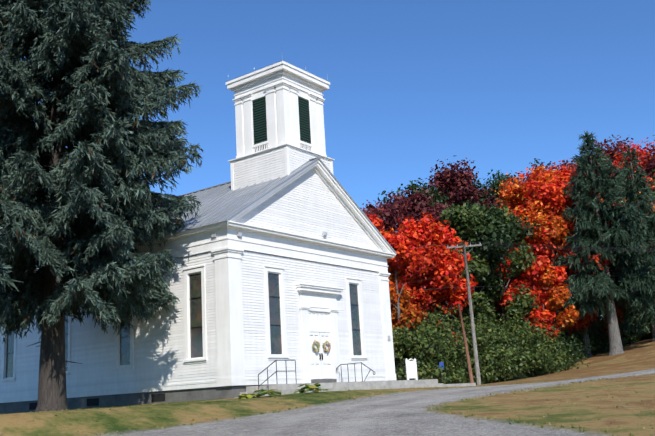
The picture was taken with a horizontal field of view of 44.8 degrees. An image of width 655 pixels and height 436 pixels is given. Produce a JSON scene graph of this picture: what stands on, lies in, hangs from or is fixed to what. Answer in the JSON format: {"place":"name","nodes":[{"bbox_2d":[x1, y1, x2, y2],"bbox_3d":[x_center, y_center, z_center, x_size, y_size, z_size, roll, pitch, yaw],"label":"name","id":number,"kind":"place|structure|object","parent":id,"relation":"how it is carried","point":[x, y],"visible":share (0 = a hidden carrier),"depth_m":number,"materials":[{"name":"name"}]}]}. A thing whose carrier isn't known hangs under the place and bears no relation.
{"place":"outdoors","nodes":[
{"label":"outdoors","id":0,"kind":"place"},
{"bbox_2d":[0,227,23,291],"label":"spruce","id":1,"kind":"object","parent":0,"point":[5,278],"depth_m":21.21,"materials":[{"name":"green plant"}]},
{"bbox_2d":[6,296,358,359],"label":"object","id":2,"kind":"object","parent":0,"point":[320,355],"visible":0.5,"depth_m":32.99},
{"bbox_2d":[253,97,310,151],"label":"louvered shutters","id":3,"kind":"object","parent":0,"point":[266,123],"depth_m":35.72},
{"bbox_2d":[0,339,654,435],"bbox_3d":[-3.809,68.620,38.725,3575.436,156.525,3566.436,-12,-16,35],"label":"ground","id":4,"kind":"structure","parent":0,"point":[386,412],"depth_m":20.20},
{"bbox_2d":[0,0,203,411],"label":"spruce","id":5,"kind":"object","parent":4,"relation":"on","point":[103,164],"depth_m":28.34,"materials":[{"name":"green plant"}]},
{"bbox_2d":[0,379,392,413],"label":"building foundation","id":6,"kind":"object","parent":4,"relation":"on","point":[209,393],"visible":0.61,"depth_m":31.87,"materials":[{"name":"grey concrete"}]},
{"bbox_2d":[0,168,385,398],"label":"clapboard siding","id":7,"kind":"object","parent":6,"relation":"on","point":[309,203],"visible":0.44,"depth_m":33.09,"materials":[{"name":"white wood"}]},
{"bbox_2d":[6,273,361,409],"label":"windows","id":8,"kind":"structure","parent":7,"relation":"in","point":[196,337],"depth_m":31.77,"materials":[{"name":"black glass"}]},
{"bbox_2d":[0,160,396,402],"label":"building trim","id":9,"kind":"structure","parent":4,"relation":"on","point":[227,246],"depth_m":32.47,"materials":[{"name":"white wood"}]},
{"bbox_2d":[35,157,396,265],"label":"roof","id":10,"kind":"structure","parent":9,"relation":"on","point":[222,202],"depth_m":33.49,"materials":[{"name":"grey metal"}]},
{"bbox_2d":[226,61,334,189],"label":"bell tower","id":11,"kind":"structure","parent":9,"relation":"on","point":[281,86],"depth_m":35.74,"materials":[{"name":"white wood"}]},
{"bbox_2d":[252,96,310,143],"bbox_3d":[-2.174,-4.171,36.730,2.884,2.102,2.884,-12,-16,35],"label":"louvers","id":12,"kind":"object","parent":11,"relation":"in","point":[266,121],"visible":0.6,"depth_m":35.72,"materials":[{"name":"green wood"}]},
{"bbox_2d":[233,147,330,189],"bbox_3d":[-2.014,-1.391,36.102,3.298,2.390,3.298,-12,-16,35],"label":"tower base","id":13,"kind":"object","parent":11,"relation":"attached to","point":[260,168],"visible":0.23,"depth_m":34.86,"materials":[{"name":"white wood"}]},
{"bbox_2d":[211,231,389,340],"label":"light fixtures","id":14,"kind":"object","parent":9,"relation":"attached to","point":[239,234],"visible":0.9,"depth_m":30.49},
{"bbox_2d":[312,340,330,352],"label":"wreaths","id":15,"kind":"object","parent":9,"relation":"attached to","point":[324,344],"visible":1,"depth_m":33.52,"materials":[{"name":"beige plant"}]},
{"bbox_2d":[237,383,327,398],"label":"plants","id":16,"kind":"object","parent":4,"relation":"on","point":[262,392],"visible":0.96,"depth_m":27.41,"materials":[{"name":"green plant"}]},
{"bbox_2d":[258,360,374,392],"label":"handrails","id":17,"kind":"object","parent":4,"relation":"on","point":[295,371],"visible":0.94,"depth_m":29.41,"materials":[{"name":"black metal"}]},
{"bbox_2d":[1,372,654,435],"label":"grass tufts","id":18,"kind":"object","parent":4,"relation":"on","point":[466,415],"visible":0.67,"depth_m":21.79,"materials":[{"name":"green plant"}]},
{"bbox_2d":[234,379,475,397],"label":"steps","id":19,"kind":"structure","parent":4,"relation":"on","point":[332,386],"depth_m":32.18,"materials":[{"name":"concrete"}]},
{"bbox_2d":[405,358,417,379],"bbox_3d":[3.982,7.178,37.739,0.530,1.050,0.160,1,-14,-20],"label":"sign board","id":20,"kind":"object","parent":19,"relation":"on","point":[411,369],"visible":0.92,"depth_m":37.70,"materials":[{"name":"white paint"}]},
{"bbox_2d":[439,362,443,369],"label":"blue sign","id":21,"kind":"object","parent":4,"relation":"on","point":[441,364],"visible":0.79,"depth_m":48.59,"materials":[{"name":"blue metal"}]},
{"bbox_2d":[446,243,481,384],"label":"utility pole","id":22,"kind":"object","parent":4,"relation":"on","point":[475,351],"visible":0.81,"depth_m":53.79,"materials":[{"name":"grey wood"}]},
{"bbox_2d":[391,242,654,291],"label":"wires","id":23,"kind":"object","parent":22,"relation":"attached to","point":[652,249],"visible":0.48,"depth_m":56.18,"materials":[{"name":"black rubber"}]},
{"bbox_2d":[457,303,473,382],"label":"old pole","id":24,"kind":"object","parent":4,"relation":"on","point":[466,347],"visible":0.79,"depth_m":51.52,"materials":[{"name":"red wood"}]},
{"bbox_2d":[361,134,654,384],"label":"trees","id":25,"kind":"object","parent":4,"relation":"on","point":[426,216],"depth_m":65.40,"materials":[{"name":"plant"}]},
{"bbox_2d":[550,131,654,355],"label":"hill spruce","id":26,"kind":"object","parent":4,"relation":"on","point":[627,255],"depth_m":71.08,"materials":[{"name":"green plant"}]},
{"bbox_2d":[614,144,654,340],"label":"hill spruce","id":27,"kind":"object","parent":4,"relation":"on","point":[641,316],"depth_m":77.00,"materials":[{"name":"green plant"}]},
{"bbox_2d":[21,0,654,315],"label":"sky","id":28,"kind":"structure","parent":0,"point":[504,85],"materials":[{"name":"blue"}]}
]}

